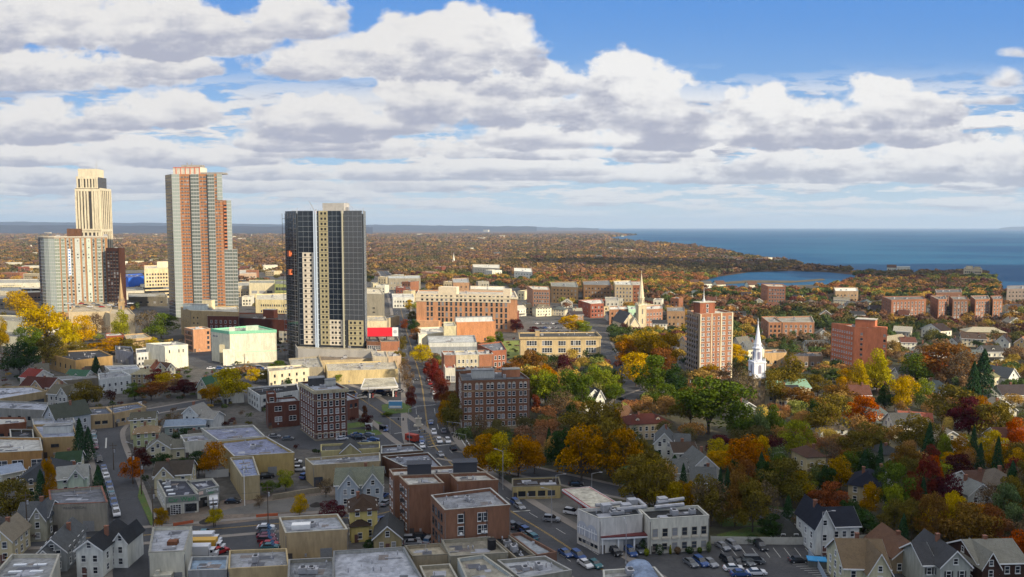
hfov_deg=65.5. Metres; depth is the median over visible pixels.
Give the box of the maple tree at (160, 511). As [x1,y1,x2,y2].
[153,508,169,526]
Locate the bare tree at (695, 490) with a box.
[691,477,731,526]
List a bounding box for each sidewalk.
[27,524,348,549]
[86,397,220,576]
[120,402,222,524]
[143,505,380,527]
[252,363,402,443]
[279,360,455,444]
[377,271,573,576]
[388,271,666,576]
[436,457,750,520]
[454,450,794,512]
[610,342,645,412]
[618,387,643,396]
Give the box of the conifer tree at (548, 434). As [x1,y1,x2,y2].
[544,427,554,463]
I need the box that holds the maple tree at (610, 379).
[594,369,622,397]
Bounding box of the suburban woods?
[0,270,1023,325]
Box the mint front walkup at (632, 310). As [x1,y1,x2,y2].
[627,306,635,317]
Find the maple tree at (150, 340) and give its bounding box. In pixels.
[144,337,158,345]
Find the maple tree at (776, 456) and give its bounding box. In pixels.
[771,453,790,481]
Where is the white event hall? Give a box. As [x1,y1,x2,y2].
[640,505,709,553]
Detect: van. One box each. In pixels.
[347,390,357,394]
[385,391,394,395]
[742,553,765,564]
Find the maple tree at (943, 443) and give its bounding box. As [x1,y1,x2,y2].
[937,433,953,460]
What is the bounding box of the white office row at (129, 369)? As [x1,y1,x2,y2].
[105,365,139,373]
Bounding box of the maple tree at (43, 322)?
[15,303,70,340]
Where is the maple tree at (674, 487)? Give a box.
[653,480,687,504]
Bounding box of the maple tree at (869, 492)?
[859,481,883,515]
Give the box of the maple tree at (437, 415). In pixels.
[435,400,458,430]
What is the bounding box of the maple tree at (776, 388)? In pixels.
[761,368,787,404]
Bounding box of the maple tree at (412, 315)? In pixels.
[406,311,416,319]
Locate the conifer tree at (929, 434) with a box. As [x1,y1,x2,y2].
[920,422,937,454]
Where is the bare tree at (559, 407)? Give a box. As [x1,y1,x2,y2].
[545,388,574,422]
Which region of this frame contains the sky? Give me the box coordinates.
[0,0,1023,228]
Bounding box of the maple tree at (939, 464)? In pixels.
[931,454,944,481]
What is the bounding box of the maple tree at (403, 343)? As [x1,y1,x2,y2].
[400,335,407,349]
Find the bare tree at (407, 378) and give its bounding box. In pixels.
[401,369,414,390]
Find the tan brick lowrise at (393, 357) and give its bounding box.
[386,350,401,372]
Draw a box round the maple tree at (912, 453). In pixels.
[886,444,922,474]
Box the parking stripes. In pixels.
[720,548,830,576]
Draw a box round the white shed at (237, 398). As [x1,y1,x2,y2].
[221,390,243,403]
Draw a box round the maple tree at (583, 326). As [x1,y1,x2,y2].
[573,321,591,331]
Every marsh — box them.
[725,279,824,283]
[786,284,826,287]
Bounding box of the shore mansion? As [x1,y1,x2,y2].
[963,266,981,273]
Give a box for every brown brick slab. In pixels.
[881,296,925,316]
[930,295,946,318]
[949,296,967,319]
[970,295,989,317]
[990,295,1002,319]
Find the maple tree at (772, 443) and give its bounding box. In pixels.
[762,435,786,451]
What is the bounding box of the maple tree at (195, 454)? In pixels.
[187,450,209,475]
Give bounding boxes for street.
[30,506,389,545]
[91,398,221,576]
[258,362,402,438]
[487,465,795,522]
[600,342,641,416]
[623,346,685,399]
[767,374,933,411]
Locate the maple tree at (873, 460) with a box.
[856,448,878,470]
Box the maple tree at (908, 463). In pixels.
[898,455,918,481]
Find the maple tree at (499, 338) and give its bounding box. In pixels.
[495,331,503,341]
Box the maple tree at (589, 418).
[555,400,625,432]
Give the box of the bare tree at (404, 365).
[395,358,410,384]
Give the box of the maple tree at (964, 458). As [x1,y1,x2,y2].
[944,453,975,472]
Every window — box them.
[0,461,7,465]
[2,541,7,548]
[12,460,23,465]
[31,459,41,466]
[35,522,39,528]
[35,532,40,539]
[81,555,85,562]
[86,542,91,548]
[92,555,97,562]
[93,567,97,574]
[118,546,122,553]
[118,558,122,564]
[183,222,222,304]
[275,406,281,411]
[275,416,281,421]
[289,405,295,409]
[289,415,295,420]
[304,212,326,255]
[313,477,322,486]
[366,488,370,494]
[379,542,383,547]
[385,531,389,536]
[457,514,463,523]
[458,526,463,535]
[477,512,483,521]
[477,524,483,533]
[481,512,487,521]
[481,524,487,533]
[518,491,525,496]
[528,491,535,496]
[537,490,545,496]
[547,490,554,496]
[577,521,586,536]
[587,525,596,540]
[652,529,657,537]
[662,528,667,536]
[662,543,667,550]
[672,527,677,536]
[672,542,676,549]
[682,527,687,535]
[682,541,686,549]
[691,526,696,534]
[691,541,696,548]
[701,525,706,534]
[701,540,705,547]
[822,534,826,541]
[834,531,838,537]
[842,531,846,537]
[850,530,854,537]
[851,570,855,576]
[878,566,882,572]
[897,563,901,570]
[925,567,933,574]
[944,571,952,576]
[953,558,958,564]
[957,570,965,576]
[988,570,993,576]
[989,560,993,566]
[1004,566,1009,573]
[1015,566,1020,573]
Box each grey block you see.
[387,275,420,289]
[605,297,618,310]
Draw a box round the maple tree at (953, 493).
[945,490,967,504]
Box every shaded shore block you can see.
[935,289,961,304]
[1006,285,1023,303]
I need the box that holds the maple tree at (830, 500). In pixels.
[806,481,850,506]
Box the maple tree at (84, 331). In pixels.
[63,314,96,341]
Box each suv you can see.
[96,455,102,461]
[105,480,112,489]
[108,492,116,501]
[110,497,117,506]
[112,506,120,516]
[216,546,229,553]
[257,525,276,530]
[257,535,276,542]
[260,472,274,478]
[295,465,304,470]
[299,472,305,478]
[353,434,365,439]
[356,394,366,398]
[402,534,420,541]
[414,531,430,538]
[419,436,424,442]
[422,535,430,543]
[431,428,436,434]
[436,436,442,443]
[445,436,450,442]
[449,445,456,450]
[510,497,519,503]
[510,520,515,528]
[515,521,523,530]
[519,525,529,530]
[525,532,539,540]
[543,513,560,522]
[563,506,576,515]
[570,548,586,558]
[609,545,622,555]
[624,544,637,556]
[692,554,709,566]
[719,552,736,563]
[724,538,741,549]
[740,556,759,564]
[753,538,768,550]
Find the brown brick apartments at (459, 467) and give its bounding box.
[389,458,488,518]
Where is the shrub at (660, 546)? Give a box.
[655,544,663,554]
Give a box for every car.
[101,468,107,474]
[107,486,113,492]
[224,497,241,503]
[256,523,274,528]
[256,528,274,534]
[256,532,275,537]
[259,539,278,545]
[260,542,279,548]
[267,433,280,437]
[281,435,293,439]
[335,436,348,440]
[362,432,374,435]
[367,437,378,440]
[379,499,388,505]
[403,538,421,544]
[419,442,425,447]
[436,451,444,456]
[513,502,525,509]
[557,547,573,557]
[569,480,583,486]
[577,558,593,568]
[588,558,603,568]
[635,544,644,553]
[682,557,698,567]
[705,557,718,567]
[714,541,730,550]
[722,563,743,571]
[729,568,750,576]
[732,556,745,565]
[745,567,767,575]
[746,560,755,566]
[788,555,806,563]
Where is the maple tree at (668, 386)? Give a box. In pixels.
[649,382,677,410]
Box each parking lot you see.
[188,348,236,368]
[200,495,337,515]
[215,527,280,555]
[219,378,299,397]
[270,425,403,449]
[353,373,400,400]
[515,321,602,342]
[535,489,627,553]
[618,544,903,576]
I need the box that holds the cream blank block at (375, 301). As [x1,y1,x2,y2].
[367,287,384,315]
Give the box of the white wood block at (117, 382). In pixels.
[98,371,131,395]
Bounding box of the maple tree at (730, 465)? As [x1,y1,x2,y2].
[725,462,746,483]
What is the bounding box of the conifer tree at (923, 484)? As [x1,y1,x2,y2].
[918,476,927,499]
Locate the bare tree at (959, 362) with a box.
[941,343,977,380]
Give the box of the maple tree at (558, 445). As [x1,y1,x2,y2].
[546,439,565,470]
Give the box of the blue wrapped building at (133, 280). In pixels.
[126,274,143,286]
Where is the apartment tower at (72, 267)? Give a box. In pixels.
[38,229,107,316]
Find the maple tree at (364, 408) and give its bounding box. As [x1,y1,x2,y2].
[361,405,367,417]
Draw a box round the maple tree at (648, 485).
[635,453,674,504]
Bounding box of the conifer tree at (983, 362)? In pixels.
[970,348,998,398]
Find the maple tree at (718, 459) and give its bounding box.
[706,450,730,469]
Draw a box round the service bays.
[186,478,219,507]
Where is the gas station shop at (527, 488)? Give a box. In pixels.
[512,477,560,498]
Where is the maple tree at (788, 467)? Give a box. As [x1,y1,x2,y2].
[753,456,814,506]
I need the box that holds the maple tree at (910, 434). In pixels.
[893,412,932,448]
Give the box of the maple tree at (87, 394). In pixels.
[68,379,103,404]
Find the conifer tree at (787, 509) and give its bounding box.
[781,494,793,522]
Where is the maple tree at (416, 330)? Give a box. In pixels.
[409,327,420,340]
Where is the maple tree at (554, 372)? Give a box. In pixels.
[533,363,558,378]
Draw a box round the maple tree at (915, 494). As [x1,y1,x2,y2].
[902,470,924,501]
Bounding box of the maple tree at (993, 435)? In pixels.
[977,429,1009,452]
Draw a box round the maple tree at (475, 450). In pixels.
[462,433,498,471]
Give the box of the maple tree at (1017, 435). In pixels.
[1005,417,1023,444]
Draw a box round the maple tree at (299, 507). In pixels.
[290,493,308,515]
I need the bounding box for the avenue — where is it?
[379,271,626,576]
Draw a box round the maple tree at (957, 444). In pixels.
[946,433,975,468]
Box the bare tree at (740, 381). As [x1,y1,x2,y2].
[728,366,758,402]
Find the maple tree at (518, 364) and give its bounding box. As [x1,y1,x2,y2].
[503,360,523,367]
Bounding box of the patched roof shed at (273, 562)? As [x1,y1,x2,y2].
[228,548,287,576]
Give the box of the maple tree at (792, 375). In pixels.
[774,351,808,384]
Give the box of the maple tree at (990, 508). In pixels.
[980,502,1005,538]
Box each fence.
[205,469,228,477]
[710,534,866,544]
[808,548,826,576]
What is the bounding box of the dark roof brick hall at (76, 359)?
[42,349,112,372]
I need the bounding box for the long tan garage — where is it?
[305,452,380,486]
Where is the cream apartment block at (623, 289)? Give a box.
[613,280,632,302]
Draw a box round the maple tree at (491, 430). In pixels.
[474,427,503,453]
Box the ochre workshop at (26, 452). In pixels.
[0,437,42,469]
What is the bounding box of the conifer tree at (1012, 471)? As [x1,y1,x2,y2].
[1005,460,1018,503]
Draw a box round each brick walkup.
[609,306,627,324]
[646,305,662,326]
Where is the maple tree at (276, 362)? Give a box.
[268,360,286,365]
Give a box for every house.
[0,462,25,484]
[0,512,31,562]
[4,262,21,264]
[15,457,80,496]
[17,496,58,541]
[18,367,52,383]
[19,375,66,397]
[34,361,49,371]
[36,516,87,571]
[42,399,91,430]
[46,381,84,404]
[54,448,85,463]
[55,461,90,488]
[66,367,93,375]
[73,518,144,576]
[84,365,105,372]
[128,410,158,439]
[130,367,153,383]
[132,422,161,447]
[143,359,158,369]
[146,432,187,459]
[150,359,165,373]
[152,458,197,496]
[159,361,176,376]
[163,418,206,434]
[181,401,225,427]
[187,428,201,433]
[196,374,223,398]
[262,265,277,269]
[333,462,385,506]
[347,491,378,540]
[348,519,370,542]
[361,465,383,504]
[372,512,403,547]
[517,304,526,316]
[532,304,551,316]
[552,306,567,315]
[561,298,572,307]
[567,310,583,319]
[572,307,581,310]
[577,386,605,411]
[605,311,608,320]
[617,403,633,415]
[621,412,669,440]
[652,318,667,328]
[653,424,690,463]
[666,445,719,483]
[668,438,697,458]
[679,336,686,350]
[688,463,717,489]
[690,279,699,282]
[701,281,711,287]
[706,296,716,300]
[712,280,725,287]
[732,310,746,317]
[733,335,749,344]
[735,397,757,417]
[738,340,764,359]
[745,281,757,289]
[754,297,763,304]
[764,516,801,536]
[774,382,798,406]
[790,443,827,471]
[794,494,861,554]
[803,338,825,351]
[810,414,848,440]
[814,328,829,342]
[819,308,831,315]
[825,532,894,576]
[833,296,849,304]
[844,300,858,305]
[845,382,872,405]
[847,466,886,508]
[849,310,864,316]
[854,405,887,425]
[859,298,871,304]
[863,522,909,573]
[867,304,881,313]
[869,442,898,462]
[876,463,892,484]
[881,411,922,437]
[887,265,896,269]
[887,334,903,348]
[891,367,915,380]
[893,325,912,336]
[897,266,909,269]
[897,308,910,315]
[897,408,933,423]
[898,335,916,350]
[899,528,973,576]
[915,340,928,352]
[920,323,951,338]
[920,377,945,398]
[934,425,968,452]
[941,369,968,385]
[946,534,1023,576]
[948,473,992,505]
[949,336,962,344]
[952,467,985,483]
[959,332,986,346]
[960,325,1006,341]
[960,348,988,363]
[977,343,1004,362]
[980,364,1019,384]
[981,370,1000,386]
[982,427,1023,449]
[982,465,1021,499]
[983,386,1001,401]
[984,396,1018,421]
[995,333,1011,348]
[995,382,1023,405]
[1001,316,1017,324]
[1002,303,1023,312]
[1014,335,1023,351]
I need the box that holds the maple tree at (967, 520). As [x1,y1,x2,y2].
[936,500,1005,541]
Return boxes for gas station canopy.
[361,378,397,397]
[562,486,619,508]
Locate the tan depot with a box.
[90,407,113,428]
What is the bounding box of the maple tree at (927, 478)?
[915,472,941,491]
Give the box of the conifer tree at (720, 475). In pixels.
[717,467,723,520]
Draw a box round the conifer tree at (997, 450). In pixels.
[989,436,1005,470]
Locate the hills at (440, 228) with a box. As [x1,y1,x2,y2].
[0,222,536,230]
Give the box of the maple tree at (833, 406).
[803,392,851,430]
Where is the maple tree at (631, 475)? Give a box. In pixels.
[610,453,658,501]
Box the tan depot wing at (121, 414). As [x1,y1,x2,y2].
[107,402,146,426]
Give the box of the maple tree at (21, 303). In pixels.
[3,290,37,311]
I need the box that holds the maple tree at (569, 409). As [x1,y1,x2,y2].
[562,402,579,427]
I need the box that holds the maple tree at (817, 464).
[807,460,830,481]
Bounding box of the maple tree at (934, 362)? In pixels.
[919,350,949,378]
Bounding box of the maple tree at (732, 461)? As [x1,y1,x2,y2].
[725,459,739,474]
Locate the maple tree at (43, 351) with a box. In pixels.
[34,334,67,362]
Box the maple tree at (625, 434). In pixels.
[602,427,643,476]
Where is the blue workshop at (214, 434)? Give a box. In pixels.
[201,425,264,459]
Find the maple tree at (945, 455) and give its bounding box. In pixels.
[940,451,958,473]
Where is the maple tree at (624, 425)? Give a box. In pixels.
[614,409,626,427]
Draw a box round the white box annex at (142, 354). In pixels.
[136,348,148,367]
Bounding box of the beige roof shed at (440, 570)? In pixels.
[419,563,457,576]
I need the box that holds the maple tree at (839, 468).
[827,454,853,488]
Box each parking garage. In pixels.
[68,301,113,331]
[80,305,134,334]
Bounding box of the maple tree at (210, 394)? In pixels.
[198,384,222,404]
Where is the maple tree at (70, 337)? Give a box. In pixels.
[54,320,81,350]
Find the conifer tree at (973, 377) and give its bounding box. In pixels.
[963,361,983,398]
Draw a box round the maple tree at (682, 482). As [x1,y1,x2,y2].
[661,473,685,498]
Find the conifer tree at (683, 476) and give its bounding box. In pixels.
[679,463,687,489]
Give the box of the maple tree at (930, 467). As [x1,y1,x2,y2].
[912,455,943,495]
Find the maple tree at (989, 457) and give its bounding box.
[982,452,1008,467]
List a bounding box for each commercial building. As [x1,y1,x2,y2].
[0,279,39,286]
[0,287,39,294]
[0,295,25,308]
[21,288,40,300]
[126,287,143,299]
[128,293,166,305]
[238,282,248,287]
[239,269,256,279]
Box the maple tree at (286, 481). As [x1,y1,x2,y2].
[276,469,294,488]
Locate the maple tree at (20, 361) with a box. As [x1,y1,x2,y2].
[0,341,41,374]
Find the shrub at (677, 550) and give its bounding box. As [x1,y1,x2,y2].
[674,547,680,553]
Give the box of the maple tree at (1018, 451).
[1004,447,1023,465]
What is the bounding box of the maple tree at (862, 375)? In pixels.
[845,359,872,389]
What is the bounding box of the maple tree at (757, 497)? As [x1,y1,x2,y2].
[729,475,771,531]
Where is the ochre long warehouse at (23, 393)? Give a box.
[0,386,46,401]
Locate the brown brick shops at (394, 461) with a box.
[383,452,441,477]
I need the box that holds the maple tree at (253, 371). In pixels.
[245,368,261,382]
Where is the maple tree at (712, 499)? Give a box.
[693,473,721,520]
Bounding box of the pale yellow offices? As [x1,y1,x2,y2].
[255,293,286,313]
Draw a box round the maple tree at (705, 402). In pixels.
[673,375,757,434]
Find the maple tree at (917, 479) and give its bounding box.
[909,474,927,499]
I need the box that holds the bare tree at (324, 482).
[312,478,333,494]
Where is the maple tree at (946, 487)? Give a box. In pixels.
[934,471,963,504]
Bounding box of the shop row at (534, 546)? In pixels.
[510,532,556,560]
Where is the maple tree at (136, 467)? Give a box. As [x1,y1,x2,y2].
[118,456,143,477]
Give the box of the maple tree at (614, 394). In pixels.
[604,382,625,400]
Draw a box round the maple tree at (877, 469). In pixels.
[873,465,886,483]
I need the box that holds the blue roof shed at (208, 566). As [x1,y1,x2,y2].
[188,555,228,576]
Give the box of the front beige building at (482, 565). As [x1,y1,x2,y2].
[457,554,514,576]
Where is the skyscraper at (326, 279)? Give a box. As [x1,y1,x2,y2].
[282,201,366,359]
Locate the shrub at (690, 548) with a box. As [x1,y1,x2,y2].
[685,546,693,553]
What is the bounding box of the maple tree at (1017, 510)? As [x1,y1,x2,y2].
[999,502,1023,537]
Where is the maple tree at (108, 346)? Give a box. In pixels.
[87,337,124,353]
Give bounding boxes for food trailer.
[405,432,418,442]
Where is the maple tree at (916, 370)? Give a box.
[898,352,934,379]
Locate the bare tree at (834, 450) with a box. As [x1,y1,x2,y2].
[820,438,841,462]
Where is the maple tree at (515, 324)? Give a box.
[510,318,522,332]
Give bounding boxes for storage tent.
[806,555,826,567]
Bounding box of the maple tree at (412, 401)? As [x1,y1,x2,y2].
[405,386,416,405]
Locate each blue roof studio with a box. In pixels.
[32,417,75,430]
[33,423,77,457]
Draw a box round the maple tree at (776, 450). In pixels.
[765,445,788,460]
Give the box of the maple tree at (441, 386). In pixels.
[433,376,450,402]
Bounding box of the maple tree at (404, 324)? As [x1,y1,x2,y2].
[400,319,407,330]
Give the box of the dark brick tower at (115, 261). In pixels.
[106,247,126,307]
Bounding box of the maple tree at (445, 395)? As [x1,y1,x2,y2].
[438,390,457,412]
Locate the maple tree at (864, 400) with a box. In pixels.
[841,394,883,422]
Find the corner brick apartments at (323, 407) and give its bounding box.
[298,375,348,440]
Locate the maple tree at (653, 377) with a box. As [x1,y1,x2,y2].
[631,354,669,391]
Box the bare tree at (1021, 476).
[999,458,1023,481]
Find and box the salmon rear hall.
[789,352,822,367]
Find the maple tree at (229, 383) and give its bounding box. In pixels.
[207,367,252,397]
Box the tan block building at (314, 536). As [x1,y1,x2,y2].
[279,514,347,558]
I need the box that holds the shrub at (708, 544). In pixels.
[706,541,711,551]
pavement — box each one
[0,266,422,576]
[413,282,648,424]
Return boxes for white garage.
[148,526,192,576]
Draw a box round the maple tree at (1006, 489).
[991,481,1022,518]
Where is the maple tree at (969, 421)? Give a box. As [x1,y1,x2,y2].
[945,396,992,435]
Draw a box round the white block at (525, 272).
[514,268,531,277]
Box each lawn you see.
[138,485,152,525]
[347,420,381,428]
[347,429,381,435]
[382,402,411,413]
[501,340,518,357]
[713,505,794,526]
[717,527,768,536]
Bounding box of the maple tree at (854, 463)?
[842,450,859,474]
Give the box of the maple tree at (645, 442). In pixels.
[634,437,654,458]
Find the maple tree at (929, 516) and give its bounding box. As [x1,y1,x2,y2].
[919,507,947,529]
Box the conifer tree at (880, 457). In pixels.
[873,441,884,469]
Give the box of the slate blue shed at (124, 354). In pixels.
[115,346,133,364]
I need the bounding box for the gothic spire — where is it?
[118,275,124,309]
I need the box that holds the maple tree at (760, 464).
[755,460,778,490]
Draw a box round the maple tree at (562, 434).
[546,427,580,470]
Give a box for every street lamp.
[541,487,551,522]
[623,517,626,564]
[821,510,835,555]
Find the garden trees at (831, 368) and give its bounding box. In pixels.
[60,317,1023,404]
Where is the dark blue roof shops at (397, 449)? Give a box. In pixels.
[381,443,422,465]
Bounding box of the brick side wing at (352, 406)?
[347,393,358,419]
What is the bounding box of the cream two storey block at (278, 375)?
[267,364,309,385]
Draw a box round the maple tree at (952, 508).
[934,503,979,539]
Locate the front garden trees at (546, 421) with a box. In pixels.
[453,393,1023,535]
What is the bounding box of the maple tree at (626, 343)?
[614,338,639,368]
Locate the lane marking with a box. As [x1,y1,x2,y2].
[400,320,597,560]
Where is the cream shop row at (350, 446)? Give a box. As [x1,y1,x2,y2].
[321,437,379,456]
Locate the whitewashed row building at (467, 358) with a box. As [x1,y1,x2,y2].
[455,350,478,366]
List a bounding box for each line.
[88,511,388,537]
[385,274,603,569]
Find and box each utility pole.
[20,492,30,519]
[109,443,115,469]
[128,450,133,483]
[138,459,144,493]
[147,489,156,526]
[210,500,217,526]
[263,484,270,523]
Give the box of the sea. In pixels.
[599,229,1023,289]
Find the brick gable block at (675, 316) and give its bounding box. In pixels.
[666,306,684,326]
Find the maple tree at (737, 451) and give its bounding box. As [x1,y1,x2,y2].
[722,434,770,470]
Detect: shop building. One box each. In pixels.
[0,285,20,286]
[3,271,26,278]
[15,266,29,271]
[23,273,39,279]
[238,266,248,269]
[238,287,248,296]
[242,295,253,305]
[246,270,258,277]
[266,270,281,275]
[279,331,286,341]
[376,284,388,292]
[378,276,387,283]
[385,315,398,326]
[396,286,405,293]
[402,281,418,290]
[403,290,415,301]
[421,271,438,273]
[434,266,445,269]
[443,281,451,285]
[476,281,488,285]
[485,270,501,274]
[518,290,526,299]
[522,302,531,313]
[618,297,622,305]
[653,298,662,304]
[670,297,682,306]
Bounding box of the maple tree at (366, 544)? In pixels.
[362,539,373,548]
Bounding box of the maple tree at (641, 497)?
[636,483,659,507]
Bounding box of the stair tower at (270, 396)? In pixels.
[266,391,275,401]
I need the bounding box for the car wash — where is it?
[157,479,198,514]
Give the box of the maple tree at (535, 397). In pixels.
[530,394,540,413]
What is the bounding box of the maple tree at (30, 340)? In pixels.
[12,326,45,355]
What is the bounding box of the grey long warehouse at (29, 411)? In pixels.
[0,400,47,425]
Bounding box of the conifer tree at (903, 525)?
[898,513,910,539]
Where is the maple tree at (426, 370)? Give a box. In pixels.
[423,358,438,374]
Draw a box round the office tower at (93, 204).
[75,163,112,247]
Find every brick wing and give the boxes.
[377,336,399,350]
[399,474,443,533]
[450,471,498,493]
[455,366,496,419]
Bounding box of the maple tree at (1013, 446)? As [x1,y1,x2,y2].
[1004,441,1023,459]
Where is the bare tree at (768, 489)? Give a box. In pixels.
[749,466,780,520]
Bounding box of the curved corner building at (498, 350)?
[477,341,506,369]
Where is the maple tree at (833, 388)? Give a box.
[823,384,860,406]
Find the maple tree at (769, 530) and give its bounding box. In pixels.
[757,513,782,537]
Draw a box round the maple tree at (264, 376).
[257,369,267,382]
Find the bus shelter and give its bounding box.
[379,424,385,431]
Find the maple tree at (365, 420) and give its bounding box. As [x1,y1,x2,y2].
[358,415,373,423]
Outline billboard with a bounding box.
[367,327,397,339]
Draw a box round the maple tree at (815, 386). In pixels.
[808,374,832,396]
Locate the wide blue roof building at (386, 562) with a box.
[332,546,421,576]
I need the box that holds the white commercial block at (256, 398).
[247,383,298,411]
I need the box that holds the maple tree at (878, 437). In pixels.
[856,421,890,445]
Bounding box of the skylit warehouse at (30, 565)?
[0,554,60,576]
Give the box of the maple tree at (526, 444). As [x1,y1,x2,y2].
[503,434,541,476]
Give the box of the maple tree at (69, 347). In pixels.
[63,342,93,350]
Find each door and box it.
[0,555,4,562]
[53,525,57,532]
[82,568,86,576]
[355,534,358,541]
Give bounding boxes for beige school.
[519,330,601,358]
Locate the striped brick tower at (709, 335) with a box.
[685,295,732,379]
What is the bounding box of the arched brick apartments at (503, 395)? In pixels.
[459,367,529,428]
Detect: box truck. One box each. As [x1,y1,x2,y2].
[192,530,221,539]
[192,542,218,555]
[193,536,225,547]
[209,494,217,509]
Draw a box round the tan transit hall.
[124,333,151,351]
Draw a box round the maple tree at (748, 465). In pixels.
[735,458,759,482]
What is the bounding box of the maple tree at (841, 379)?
[835,368,858,386]
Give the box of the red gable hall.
[106,332,123,345]
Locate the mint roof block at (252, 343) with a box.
[211,325,276,364]
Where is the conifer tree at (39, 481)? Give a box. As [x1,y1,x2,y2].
[31,469,47,500]
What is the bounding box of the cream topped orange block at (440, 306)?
[416,286,517,331]
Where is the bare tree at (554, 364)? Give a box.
[546,359,565,371]
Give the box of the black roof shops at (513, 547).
[493,535,535,558]
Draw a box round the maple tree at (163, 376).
[149,372,182,389]
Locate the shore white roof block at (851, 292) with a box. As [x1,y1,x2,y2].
[834,287,857,300]
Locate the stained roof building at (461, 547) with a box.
[441,536,508,575]
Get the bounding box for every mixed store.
[289,356,322,375]
[319,354,371,371]
[325,361,397,383]
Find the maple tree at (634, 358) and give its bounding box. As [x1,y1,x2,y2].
[616,352,648,385]
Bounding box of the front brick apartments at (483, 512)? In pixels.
[431,487,510,542]
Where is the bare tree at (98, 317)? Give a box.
[87,307,109,332]
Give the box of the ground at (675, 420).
[33,230,1023,576]
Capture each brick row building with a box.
[441,351,455,375]
[477,350,492,366]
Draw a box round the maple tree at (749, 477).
[737,475,757,510]
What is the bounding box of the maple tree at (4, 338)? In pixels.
[0,316,9,352]
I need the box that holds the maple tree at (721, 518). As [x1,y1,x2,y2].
[713,492,735,526]
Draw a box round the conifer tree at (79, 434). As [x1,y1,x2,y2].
[70,418,91,459]
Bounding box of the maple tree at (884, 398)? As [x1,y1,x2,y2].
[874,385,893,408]
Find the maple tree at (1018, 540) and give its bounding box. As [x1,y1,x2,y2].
[1002,529,1023,553]
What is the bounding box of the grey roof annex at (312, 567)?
[287,557,334,576]
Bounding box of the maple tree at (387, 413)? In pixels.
[380,412,393,415]
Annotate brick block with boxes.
[181,299,238,335]
[452,278,468,289]
[527,286,549,306]
[550,281,577,303]
[582,280,610,299]
[761,284,785,304]
[830,317,887,365]
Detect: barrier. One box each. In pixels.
[173,520,192,525]
[256,513,277,516]
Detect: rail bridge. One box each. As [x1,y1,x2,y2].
[0,315,27,329]
[1,330,26,346]
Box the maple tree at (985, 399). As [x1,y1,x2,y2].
[974,395,991,414]
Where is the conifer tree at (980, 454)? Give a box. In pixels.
[975,442,986,469]
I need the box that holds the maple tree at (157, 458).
[150,453,172,465]
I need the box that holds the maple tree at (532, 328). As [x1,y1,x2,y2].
[526,326,538,331]
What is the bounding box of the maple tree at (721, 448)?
[707,437,732,465]
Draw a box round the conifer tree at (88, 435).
[82,426,98,460]
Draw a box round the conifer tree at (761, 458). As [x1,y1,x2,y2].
[755,451,766,475]
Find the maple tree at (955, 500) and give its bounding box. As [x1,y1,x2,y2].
[944,496,965,518]
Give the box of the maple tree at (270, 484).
[260,480,280,492]
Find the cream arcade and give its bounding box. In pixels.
[249,280,274,297]
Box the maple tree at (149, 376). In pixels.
[144,368,171,381]
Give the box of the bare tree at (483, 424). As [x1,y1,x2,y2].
[468,409,488,444]
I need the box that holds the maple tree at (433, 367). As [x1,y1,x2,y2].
[425,361,444,386]
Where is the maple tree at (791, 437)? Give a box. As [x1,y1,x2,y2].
[777,419,816,453]
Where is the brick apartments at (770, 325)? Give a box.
[761,316,781,337]
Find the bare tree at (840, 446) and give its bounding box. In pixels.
[830,440,856,456]
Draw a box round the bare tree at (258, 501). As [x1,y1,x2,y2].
[253,490,264,506]
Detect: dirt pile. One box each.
[199,517,212,523]
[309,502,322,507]
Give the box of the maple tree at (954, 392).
[924,383,982,430]
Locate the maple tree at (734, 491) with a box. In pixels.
[721,470,749,526]
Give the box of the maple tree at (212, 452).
[196,441,227,471]
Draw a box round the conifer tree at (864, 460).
[856,449,870,471]
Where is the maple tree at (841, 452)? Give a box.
[838,448,856,468]
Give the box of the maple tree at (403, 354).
[394,350,406,362]
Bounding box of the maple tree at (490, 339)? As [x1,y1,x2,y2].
[485,336,495,342]
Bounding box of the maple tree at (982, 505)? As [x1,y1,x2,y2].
[972,502,998,532]
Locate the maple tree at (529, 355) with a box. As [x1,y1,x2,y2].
[513,349,548,366]
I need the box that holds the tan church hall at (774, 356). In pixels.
[764,349,786,365]
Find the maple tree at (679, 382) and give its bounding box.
[664,363,687,400]
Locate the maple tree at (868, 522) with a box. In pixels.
[855,509,879,534]
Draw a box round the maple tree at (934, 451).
[920,443,942,461]
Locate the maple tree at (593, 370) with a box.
[583,364,602,382]
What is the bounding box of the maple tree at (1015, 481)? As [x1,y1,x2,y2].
[993,475,1023,507]
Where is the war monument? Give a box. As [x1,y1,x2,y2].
[414,415,422,426]
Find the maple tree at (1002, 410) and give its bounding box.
[971,399,1022,436]
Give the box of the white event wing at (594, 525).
[577,496,684,553]
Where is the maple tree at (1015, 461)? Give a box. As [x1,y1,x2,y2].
[1002,457,1023,473]
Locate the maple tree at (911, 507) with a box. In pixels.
[897,496,928,539]
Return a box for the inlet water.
[705,271,854,288]
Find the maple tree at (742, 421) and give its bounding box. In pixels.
[724,401,758,438]
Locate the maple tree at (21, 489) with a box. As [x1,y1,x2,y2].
[0,476,34,516]
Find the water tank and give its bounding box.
[487,537,495,549]

